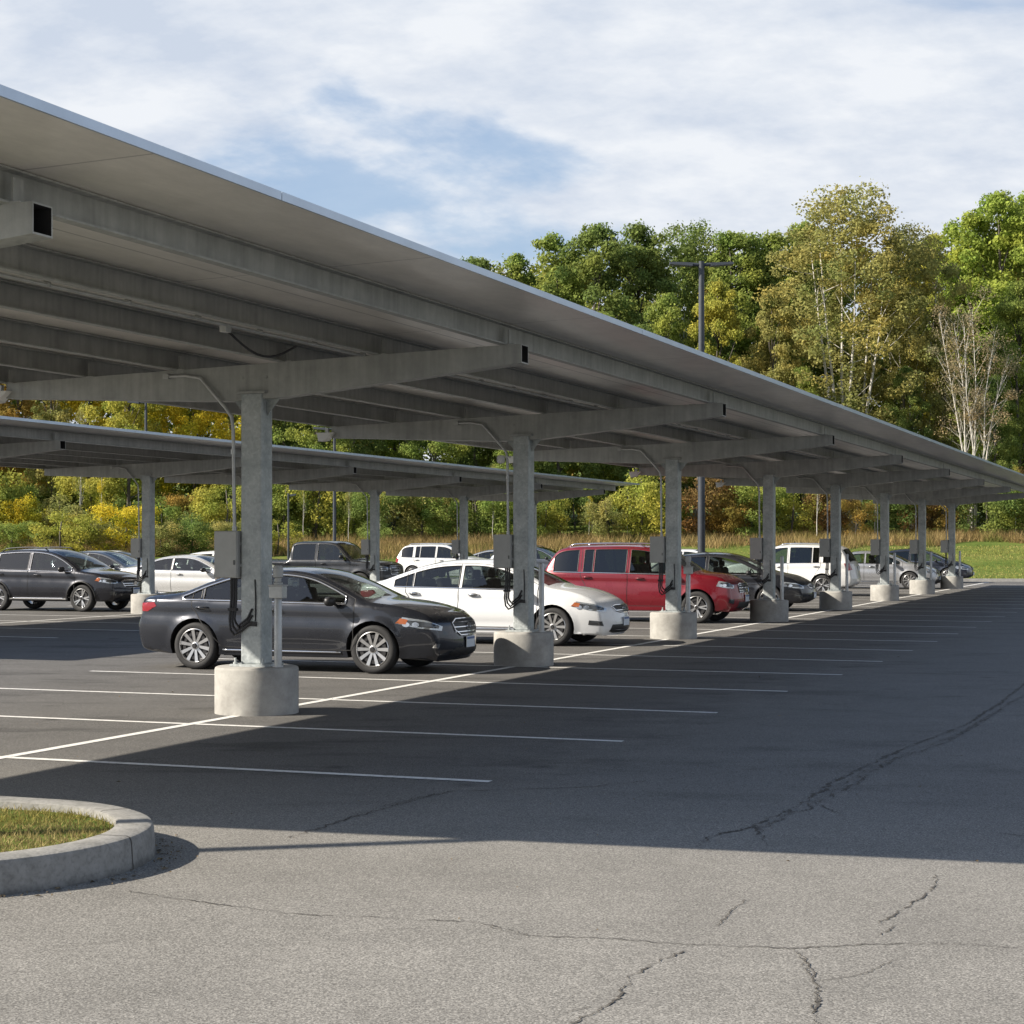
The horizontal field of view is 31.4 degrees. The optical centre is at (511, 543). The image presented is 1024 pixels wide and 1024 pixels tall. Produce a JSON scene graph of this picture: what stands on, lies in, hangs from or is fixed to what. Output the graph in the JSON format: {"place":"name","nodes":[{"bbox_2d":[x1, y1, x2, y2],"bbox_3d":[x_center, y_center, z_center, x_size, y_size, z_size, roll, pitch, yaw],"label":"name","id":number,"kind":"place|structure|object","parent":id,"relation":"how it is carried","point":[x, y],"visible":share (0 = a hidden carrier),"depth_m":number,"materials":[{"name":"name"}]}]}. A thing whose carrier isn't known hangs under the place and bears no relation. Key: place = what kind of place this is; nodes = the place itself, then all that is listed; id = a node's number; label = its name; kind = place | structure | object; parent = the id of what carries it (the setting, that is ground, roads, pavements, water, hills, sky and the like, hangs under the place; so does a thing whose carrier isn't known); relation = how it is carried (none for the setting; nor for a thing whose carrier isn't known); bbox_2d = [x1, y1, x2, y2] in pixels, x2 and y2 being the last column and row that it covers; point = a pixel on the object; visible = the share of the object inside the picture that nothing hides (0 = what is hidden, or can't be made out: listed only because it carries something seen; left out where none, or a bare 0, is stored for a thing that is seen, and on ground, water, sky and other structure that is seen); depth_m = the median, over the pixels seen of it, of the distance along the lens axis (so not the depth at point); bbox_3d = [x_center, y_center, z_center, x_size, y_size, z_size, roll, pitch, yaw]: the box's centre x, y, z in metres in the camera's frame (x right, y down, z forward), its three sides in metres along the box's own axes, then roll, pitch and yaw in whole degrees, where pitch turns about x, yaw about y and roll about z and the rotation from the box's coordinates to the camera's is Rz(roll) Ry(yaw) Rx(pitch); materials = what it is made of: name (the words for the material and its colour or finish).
{"place":"outdoors","nodes":[
{"label":"outdoors","id":0,"kind":"place"},
{"bbox_2d":[0,804,114,851],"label":"island grass","id":1,"kind":"structure","parent":0,"point":[31,815],"depth_m":10.61,"materials":[{"name":"plant"}]},
{"bbox_2d":[0,580,1023,1023],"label":"parking lot","id":2,"kind":"structure","parent":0,"point":[596,868],"depth_m":11.46,"materials":[{"name":"asphalt"}]},
{"bbox_2d":[0,547,141,611],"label":"crossover","id":3,"kind":"object","parent":2,"relation":"on","point":[39,577],"visible":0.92,"depth_m":48.41,"materials":[{"name":"black paint"}]},
{"bbox_2d":[0,551,31,596],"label":"door","id":4,"kind":"structure","parent":3,"relation":"in","point":[16,581],"depth_m":48.71,"materials":[{"name":"black paint"}]},
{"bbox_2d":[27,551,75,597],"bbox_3d":[-12.188,0.813,48.340,1.482,1.226,0.275,0,0,21],"label":"door","id":5,"kind":"structure","parent":3,"relation":"in","point":[39,583],"depth_m":48.27,"materials":[{"name":"black paint"}]},
{"bbox_2d":[0,796,155,894],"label":"curb","id":6,"kind":"structure","parent":2,"relation":"on","point":[125,843],"depth_m":9.88,"materials":[{"name":"concrete"}]},
{"bbox_2d":[65,550,141,570],"bbox_3d":[-14.007,1.015,63.210,4.716,1.570,2.237,0,0,21],"label":"hatchback","id":7,"kind":"object","parent":2,"relation":"on","point":[103,556],"visible":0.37,"depth_m":62.83,"materials":[{"name":"grey paint"}]},
{"bbox_2d":[120,554,273,592],"bbox_3d":[-9.730,1.065,56.259,5.035,1.469,2.291,0,0,21],"label":"sedan","id":8,"kind":"object","parent":2,"relation":"on","point":[170,576],"visible":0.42,"depth_m":55.61,"materials":[{"name":"white paint"}]},
{"bbox_2d":[139,566,475,673],"bbox_3d":[-2.949,1.065,26.413,5.035,1.469,2.291,0,0,19],"label":"sedan","id":9,"kind":"object","parent":2,"relation":"on","point":[190,628],"visible":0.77,"depth_m":25.50,"materials":[{"name":"grey paint"}]},
{"bbox_2d":[0,416,639,613],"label":"parking canopy","id":10,"kind":"object","parent":2,"relation":"on","point":[54,448],"visible":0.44,"depth_m":48.18,"materials":[{"name":"metal"}]},
{"bbox_2d":[110,467,147,580],"bbox_3d":[-9.896,-0.507,47.142,1.135,2.977,0.222,0,0,21],"label":"electrical box","id":11,"kind":"object","parent":10,"relation":"attached to","point":[136,547],"visible":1,"depth_m":46.98,"materials":[{"name":"grey paint"}]},
{"bbox_2d":[272,541,403,592],"bbox_3d":[-6.638,0.847,64.457,5.880,1.907,2.317,0,0,21],"label":"pickup truck","id":12,"kind":"object","parent":2,"relation":"on","point":[327,554],"visible":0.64,"depth_m":63.53,"materials":[{"name":"grey paint"}]},
{"bbox_2d":[396,543,487,578],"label":"suv","id":13,"kind":"object","parent":2,"relation":"on","point":[410,557],"visible":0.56,"depth_m":86.88,"materials":[{"name":"white paint"}]},
{"bbox_2d":[360,559,629,645],"bbox_3d":[-0.333,1.040,33.279,5.085,1.520,2.298,0,0,21],"label":"sedan","id":14,"kind":"object","parent":2,"relation":"on","point":[574,611],"visible":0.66,"depth_m":32.37,"materials":[{"name":"white paint"}]},
{"bbox_2d":[0,582,1015,781],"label":"parking lines","id":15,"kind":"object","parent":2,"relation":"on","point":[124,735],"visible":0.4,"depth_m":20.57,"materials":[{"name":"white paint"}]},
{"bbox_2d":[0,84,1023,715],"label":"parking canopy","id":16,"kind":"object","parent":2,"relation":"on","point":[134,268],"visible":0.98,"depth_m":19.24,"materials":[{"name":"metal"}]},
{"bbox_2d":[163,374,256,635],"bbox_3d":[-3.217,-0.422,19.492,1.135,2.807,0.222,0,0,21],"label":"electrical box","id":17,"kind":"object","parent":16,"relation":"attached to","point":[227,554],"visible":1,"depth_m":19.33,"materials":[{"name":"grey paint"}]},
{"bbox_2d":[214,532,236,576],"bbox_3d":[-3.043,0.115,19.325,0.265,0.485,0.013,0,0,21],"label":"cabinet door","id":18,"kind":"structure","parent":17,"relation":"in","point":[225,543],"depth_m":19.32,"materials":[{"name":"grey paint"}]},
{"bbox_2d":[268,565,287,667],"bbox_3d":[-2.461,0.763,19.152,0.180,1.073,0.130,0,0,21],"label":"steel post","id":19,"kind":"object","parent":16,"relation":"on","point":[277,590],"visible":1,"depth_m":19.11,"materials":[{"name":"metal"}]},
{"bbox_2d":[454,421,524,609],"bbox_3d":[-0.324,-0.422,27.090,1.135,2.807,0.222,0,0,21],"label":"electrical box","id":20,"kind":"object","parent":16,"relation":"attached to","point":[502,550],"visible":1,"depth_m":26.93,"materials":[{"name":"grey paint"}]},
{"bbox_2d":[494,535,509,567],"bbox_3d":[-0.149,0.115,26.923,0.265,0.485,0.013,0,0,21],"label":"cabinet door","id":21,"kind":"structure","parent":20,"relation":"in","point":[501,543],"depth_m":26.92,"materials":[{"name":"grey paint"}]},
{"bbox_2d":[617,448,674,594],"bbox_3d":[2.570,-0.422,34.687,1.135,2.807,0.222,0,0,21],"label":"electrical box","id":22,"kind":"object","parent":16,"relation":"attached to","point":[657,549],"visible":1,"depth_m":34.52,"materials":[{"name":"grey paint"}]},
{"bbox_2d":[723,465,770,585],"bbox_3d":[5.464,-0.422,42.285,1.135,2.807,0.222,0,0,21],"label":"electrical box","id":23,"kind":"object","parent":16,"relation":"attached to","point":[756,548],"visible":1,"depth_m":42.12,"materials":[{"name":"grey paint"}]},
{"bbox_2d":[4,670,1023,1023],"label":"asphalt cracks","id":24,"kind":"object","parent":2,"relation":"on","point":[818,1000],"visible":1,"depth_m":11.32,"materials":[{"name":"asphalt"}]},
{"bbox_2d":[544,542,748,622],"bbox_3d":[3.073,0.888,42.384,4.920,1.825,2.295,0,0,21],"label":"suv","id":25,"kind":"object","parent":2,"relation":"on","point":[626,575],"visible":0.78,"depth_m":41.64,"materials":[{"name":"red paint"}]},
{"bbox_2d":[669,261,733,552],"bbox_3d":[6.244,-3.740,60.000,2.100,11.120,0.560,0,0,0],"label":"street lamp","id":26,"kind":"object","parent":2,"relation":"on","point":[701,265],"visible":0.38,"depth_m":59.91,"materials":[{"name":"metal"}]},
{"bbox_2d":[651,552,816,607],"bbox_3d":[5.909,1.015,49.512,4.716,1.570,2.237,0,0,21],"label":"hatchback","id":27,"kind":"object","parent":2,"relation":"on","point":[798,589],"visible":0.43,"depth_m":48.52,"materials":[{"name":"black paint"}]},
{"bbox_2d":[725,543,860,594],"bbox_3d":[9.717,0.888,63.689,4.920,1.825,2.295,0,0,21],"label":"suv","id":28,"kind":"object","parent":2,"relation":"on","point":[805,560],"visible":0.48,"depth_m":62.63,"materials":[{"name":"white paint"}]},
{"bbox_2d":[842,551,940,588],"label":"sedan","id":29,"kind":"object","parent":2,"relation":"on","point":[906,572],"visible":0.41,"depth_m":72.25,"materials":[{"name":"grey paint"}]},
{"bbox_2d":[874,549,973,577],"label":"hatchback","id":30,"kind":"object","parent":2,"relation":"on","point":[967,571],"visible":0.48,"depth_m":83.17,"materials":[{"name":"black paint"}]},
{"bbox_2d":[0,527,1023,559],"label":"tall grass","id":31,"kind":"structure","parent":0,"point":[392,546],"depth_m":115.90,"materials":[{"name":"plant"}]},
{"bbox_2d":[0,0,1023,459],"label":"sky","id":32,"kind":"structure","parent":0,"point":[454,128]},
{"bbox_2d":[3,460,1023,578],"bbox_3d":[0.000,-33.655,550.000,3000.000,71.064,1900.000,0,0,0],"label":"ground","id":33,"kind":"structure","parent":0,"point":[975,562],"depth_m":112.49,"materials":[{"name":"green plant"}]},
{"bbox_2d":[0,520,42,551],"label":"thicket","id":34,"kind":"object","parent":33,"relation":"on","point":[8,526],"visible":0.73,"depth_m":111.06,"materials":[{"name":"green plant"}]},
{"bbox_2d":[0,481,43,528],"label":"thicket","id":35,"kind":"object","parent":33,"relation":"on","point":[13,495],"visible":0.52,"depth_m":119.90,"materials":[{"name":"green plant"}]},
{"bbox_2d":[0,492,55,543],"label":"thicket","id":36,"kind":"object","parent":33,"relation":"on","point":[20,517],"visible":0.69,"depth_m":118.34,"materials":[{"name":"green plant"}]},
{"bbox_2d":[0,386,67,521],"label":"broadleaf tree","id":37,"kind":"object","parent":33,"relation":"on","point":[25,406],"visible":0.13,"depth_m":128.97,"materials":[{"name":"green plant"}]},
{"bbox_2d":[23,400,72,537],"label":"broadleaf tree","id":38,"kind":"object","parent":33,"relation":"on","point":[39,473],"visible":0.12,"depth_m":124.97,"materials":[{"name":"green plant"}]},
{"bbox_2d":[33,491,86,544],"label":"thicket","id":39,"kind":"object","parent":33,"relation":"on","point":[74,509],"visible":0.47,"depth_m":118.89,"materials":[{"name":"green plant"}]},
{"bbox_2d":[28,508,99,553],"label":"thicket","id":40,"kind":"object","parent":33,"relation":"on","point":[81,531],"visible":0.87,"depth_m":111.04,"materials":[{"name":"green plant"}]},
{"bbox_2d":[48,476,127,535],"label":"thicket","id":41,"kind":"object","parent":33,"relation":"on","point":[90,491],"visible":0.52,"depth_m":122.52,"materials":[{"name":"green plant"}]},
{"bbox_2d":[57,400,136,514],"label":"broadleaf tree","id":42,"kind":"object","parent":33,"relation":"on","point":[94,404],"visible":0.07,"depth_m":127.76,"materials":[{"name":"green plant"}]},
{"bbox_2d":[78,401,166,505],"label":"broadleaf tree","id":43,"kind":"object","parent":33,"relation":"on","point":[126,419],"visible":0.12,"depth_m":123.34,"materials":[{"name":"green plant"}]},
{"bbox_2d":[86,502,163,550],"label":"thicket","id":44,"kind":"object","parent":33,"relation":"on","point":[122,517],"visible":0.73,"depth_m":112.04,"materials":[{"name":"yellow plant"}]},
{"bbox_2d":[131,520,190,555],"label":"thicket","id":45,"kind":"object","parent":33,"relation":"on","point":[159,534],"visible":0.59,"depth_m":110.90,"materials":[{"name":"green plant"}]},
{"bbox_2d":[139,403,185,516],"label":"broadleaf tree","id":46,"kind":"object","parent":33,"relation":"on","point":[156,415],"visible":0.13,"depth_m":126.74,"materials":[{"name":"green plant"}]},
{"bbox_2d":[164,511,219,553],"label":"thicket","id":47,"kind":"object","parent":33,"relation":"on","point":[197,533],"visible":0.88,"depth_m":111.89,"materials":[{"name":"green plant"}]},
{"bbox_2d":[160,406,228,516],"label":"broadleaf tree","id":48,"kind":"object","parent":33,"relation":"on","point":[180,423],"visible":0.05,"depth_m":129.92,"materials":[{"name":"green plant"}]},
{"bbox_2d":[182,484,240,541],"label":"thicket","id":49,"kind":"object","parent":33,"relation":"on","point":[212,508],"visible":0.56,"depth_m":119.20,"materials":[{"name":"green plant"}]},
{"bbox_2d":[178,410,272,527],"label":"broadleaf tree","id":50,"kind":"object","parent":33,"relation":"on","point":[198,422],"visible":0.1,"depth_m":124.60,"materials":[{"name":"green plant"}]},
{"bbox_2d":[272,484,315,539],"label":"thicket","id":51,"kind":"object","parent":33,"relation":"on","point":[280,506],"visible":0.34,"depth_m":121.85,"materials":[{"name":"green plant"}]},
{"bbox_2d":[272,484,358,540],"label":"thicket","id":52,"kind":"object","parent":33,"relation":"on","point":[328,498],"visible":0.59,"depth_m":122.95,"materials":[{"name":"green plant"}]},
{"bbox_2d":[272,423,359,539],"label":"broadleaf tree","id":53,"kind":"object","parent":33,"relation":"on","point":[309,439],"visible":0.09,"depth_m":122.95,"materials":[{"name":"green plant"}]},
{"bbox_2d":[327,492,369,539],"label":"thicket","id":54,"kind":"object","parent":33,"relation":"on","point":[340,508],"visible":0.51,"depth_m":122.09,"materials":[{"name":"green plant"}]},
{"bbox_2d":[317,427,391,528],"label":"broadleaf tree","id":55,"kind":"object","parent":33,"relation":"on","point":[364,446],"visible":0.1,"depth_m":125.77,"materials":[{"name":"green plant"}]},
{"bbox_2d":[346,491,408,538],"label":"thicket","id":56,"kind":"object","parent":33,"relation":"on","point":[361,499],"visible":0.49,"depth_m":118.76,"materials":[{"name":"green plant"}]},
{"bbox_2d":[368,492,459,538],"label":"thicket","id":57,"kind":"object","parent":33,"relation":"on","point":[405,526],"visible":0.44,"depth_m":121.16,"materials":[{"name":"green plant"}]},
{"bbox_2d":[396,440,474,537],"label":"broadleaf tree","id":58,"kind":"object","parent":33,"relation":"on","point":[411,449],"visible":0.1,"depth_m":123.90,"materials":[{"name":"green plant"}]},
{"bbox_2d":[413,497,476,539],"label":"thicket","id":59,"kind":"object","parent":33,"relation":"on","point":[429,515],"visible":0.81,"depth_m":119.96,"materials":[{"name":"green plant"}]},
{"bbox_2d":[428,443,505,536],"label":"broadleaf tree","id":60,"kind":"object","parent":33,"relation":"on","point":[486,456],"visible":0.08,"depth_m":128.70,"materials":[{"name":"green plant"}]},
{"bbox_2d":[470,493,550,537],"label":"thicket","id":61,"kind":"object","parent":33,"relation":"on","point":[498,505],"visible":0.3,"depth_m":119.45,"materials":[{"name":"green plant"}]},
{"bbox_2d":[481,252,540,468],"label":"broadleaf tree","id":62,"kind":"object","parent":33,"relation":"on","point":[516,266],"visible":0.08,"depth_m":142.29,"materials":[{"name":"green plant"}]},
{"bbox_2d":[0,230,1023,525],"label":"woodland","id":63,"kind":"object","parent":33,"relation":"on","point":[310,428],"visible":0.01,"depth_m":150.50,"materials":[{"name":"plant"}]},
{"bbox_2d":[537,498,571,535],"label":"thicket","id":64,"kind":"object","parent":33,"relation":"on","point":[558,518],"visible":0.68,"depth_m":121.15,"materials":[{"name":"green plant"}]},
{"bbox_2d":[529,229,586,530],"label":"broadleaf tree","id":65,"kind":"object","parent":33,"relation":"on","point":[549,243],"visible":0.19,"depth_m":140.18,"materials":[{"name":"green plant"}]},
{"bbox_2d":[534,299,605,535],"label":"broadleaf tree","id":66,"kind":"object","parent":33,"relation":"on","point":[546,467],"visible":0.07,"depth_m":126.40,"materials":[{"name":"green plant"}]},
{"bbox_2d":[545,488,609,537],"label":"thicket","id":67,"kind":"object","parent":33,"relation":"on","point":[582,501],"visible":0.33,"depth_m":123.64,"materials":[{"name":"green plant"}]},
{"bbox_2d":[538,222,657,527],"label":"broadleaf tree","id":68,"kind":"object","parent":33,"relation":"on","point":[592,237],"visible":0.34,"depth_m":137.86,"materials":[{"name":"green plant"}]},
{"bbox_2d":[577,495,630,540],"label":"thicket","id":69,"kind":"object","parent":33,"relation":"on","point":[600,520],"visible":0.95,"depth_m":119.25,"materials":[{"name":"green plant"}]},
{"bbox_2d":[581,218,682,527],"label":"broadleaf tree","id":70,"kind":"object","parent":33,"relation":"on","point":[643,249],"visible":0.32,"depth_m":140.70,"materials":[{"name":"green plant"}]},
{"bbox_2d":[602,468,684,539],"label":"thicket","id":71,"kind":"object","parent":33,"relation":"on","point":[645,489],"visible":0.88,"depth_m":119.31,"materials":[{"name":"green plant"}]},
{"bbox_2d":[637,292,695,517],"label":"broadleaf tree","id":72,"kind":"object","parent":33,"relation":"on","point":[666,302],"visible":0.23,"depth_m":131.62,"materials":[{"name":"green plant"}]},
{"bbox_2d":[617,217,755,527],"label":"broadleaf tree","id":73,"kind":"object","parent":33,"relation":"on","point":[690,251],"visible":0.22,"depth_m":143.63,"materials":[{"name":"green plant"}]},
{"bbox_2d":[659,476,746,537],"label":"thicket","id":74,"kind":"object","parent":33,"relation":"on","point":[693,496],"visible":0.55,"depth_m":120.01,"materials":[{"name":"green plant"}]},
{"bbox_2d":[681,278,744,533],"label":"broadleaf tree","id":75,"kind":"object","parent":33,"relation":"on","point":[717,314],"visible":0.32,"depth_m":130.31,"materials":[{"name":"green plant"}]},
{"bbox_2d":[676,230,781,522],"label":"broadleaf tree","id":76,"kind":"object","parent":33,"relation":"on","point":[728,244],"visible":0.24,"depth_m":141.16,"materials":[{"name":"green plant"}]},
{"bbox_2d":[706,487,761,539],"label":"thicket","id":77,"kind":"object","parent":33,"relation":"on","point":[735,515],"visible":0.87,"depth_m":119.77,"materials":[{"name":"green plant"}]},
{"bbox_2d":[728,486,792,539],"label":"thicket","id":78,"kind":"object","parent":33,"relation":"on","point":[751,493],"visible":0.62,"depth_m":119.54,"materials":[{"name":"green plant"}]},
{"bbox_2d":[737,293,802,488],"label":"broadleaf tree","id":79,"kind":"object","parent":33,"relation":"on","point":[782,336],"visible":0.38,"depth_m":129.77,"materials":[{"name":"green plant"}]},
{"bbox_2d":[732,229,807,379],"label":"broadleaf tree","id":80,"kind":"object","parent":33,"relation":"on","point":[774,240],"visible":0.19,"depth_m":143.01,"materials":[{"name":"green plant"}]},
{"bbox_2d":[752,488,825,537],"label":"thicket","id":81,"kind":"object","parent":33,"relation":"on","point":[793,506],"visible":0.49,"depth_m":121.23,"materials":[{"name":"green plant"}]},
{"bbox_2d":[737,220,870,524],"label":"broadleaf tree","id":82,"kind":"object","parent":33,"relation":"on","point":[846,302],"visible":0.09,"depth_m":145.27,"materials":[{"name":"green plant"}]},
{"bbox_2d":[794,494,861,533],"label":"thicket","id":83,"kind":"object","parent":33,"relation":"on","point":[820,515],"visible":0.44,"depth_m":120.80,"materials":[{"name":"green plant"}]},
{"bbox_2d":[743,176,952,533],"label":"forked tree","id":84,"kind":"object","parent":33,"relation":"on","point":[822,250],"visible":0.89,"depth_m":129.13,"materials":[{"name":"green plant"}]},
{"bbox_2d":[828,499,879,537],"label":"thicket","id":85,"kind":"object","parent":33,"relation":"on","point":[854,513],"visible":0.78,"depth_m":119.46,"materials":[{"name":"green plant"}]},
{"bbox_2d":[858,500,917,534],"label":"thicket","id":86,"kind":"object","parent":33,"relation":"on","point":[895,516],"visible":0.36,"depth_m":121.64,"materials":[{"name":"green plant"}]},
{"bbox_2d":[881,365,934,532],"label":"broadleaf tree","id":87,"kind":"object","parent":33,"relation":"on","point":[924,405],"visible":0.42,"depth_m":129.35,"materials":[{"name":"green plant"}]},
{"bbox_2d":[846,220,977,531],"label":"forked tree","id":88,"kind":"object","parent":33,"relation":"on","point":[962,290],"visible":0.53,"depth_m":131.70,"materials":[{"name":"green plant"}]},
{"bbox_2d":[866,231,987,523],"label":"broadleaf tree","id":89,"kind":"object","parent":33,"relation":"on","point":[938,237],"visible":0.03,"depth_m":145.24,"materials":[{"name":"green plant"}]},
{"bbox_2d":[911,306,983,530],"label":"broadleaf tree","id":90,"kind":"object","parent":33,"relation":"on","point":[937,398],"visible":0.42,"depth_m":131.31,"materials":[{"name":"green plant"}]},
{"bbox_2d":[928,208,1014,521],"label":"broadleaf tree","id":91,"kind":"object","parent":33,"relation":"on","point":[971,220],"visible":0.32,"depth_m":140.95,"materials":[{"name":"green plant"}]},
{"bbox_2d":[921,189,1023,520],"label":"broadleaf tree","id":92,"kind":"object","parent":33,"relation":"on","point":[999,205],"visible":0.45,"depth_m":138.99,"materials":[{"name":"green plant"}]},
{"bbox_2d":[926,285,1021,533],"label":"birch tree","id":93,"kind":"object","parent":33,"relation":"on","point":[980,406],"visible":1,"depth_m":122.85,"materials":[{"name":"white plant"}]},
{"bbox_2d":[955,491,1023,535],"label":"thicket","id":94,"kind":"object","parent":33,"relation":"on","point":[994,508],"visible":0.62,"depth_m":120.20,"materials":[{"name":"green plant"}]},
{"bbox_2d":[974,374,1023,521],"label":"broadleaf tree","id":95,"kind":"object","parent":33,"relation":"on","point":[1010,427],"visible":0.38,"depth_m":128.47,"materials":[{"name":"green plant"}]},
{"bbox_2d":[975,190,1023,461],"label":"broadleaf tree","id":96,"kind":"object","parent":33,"relation":"on","point":[1006,271],"visible":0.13,"depth_m":141.07,"materials":[{"name":"green plant"}]},
{"bbox_2d":[977,278,1023,532],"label":"broadleaf tree","id":97,"kind":"object","parent":33,"relation":"on","point":[1011,311],"visible":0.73,"depth_m":132.46,"materials":[{"name":"green plant"}]},
{"bbox_2d":[978,491,1023,535],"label":"thicket","id":98,"kind":"object","parent":33,"relation":"on","point":[1019,521],"visible":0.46,"depth_m":120.27,"materials":[{"name":"green plant"}]},
{"bbox_2d":[383,544,1023,578],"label":"lawn grass","id":99,"kind":"structure","parent":0,"point":[958,547],"depth_m":106.88,"materials":[{"name":"plant"}]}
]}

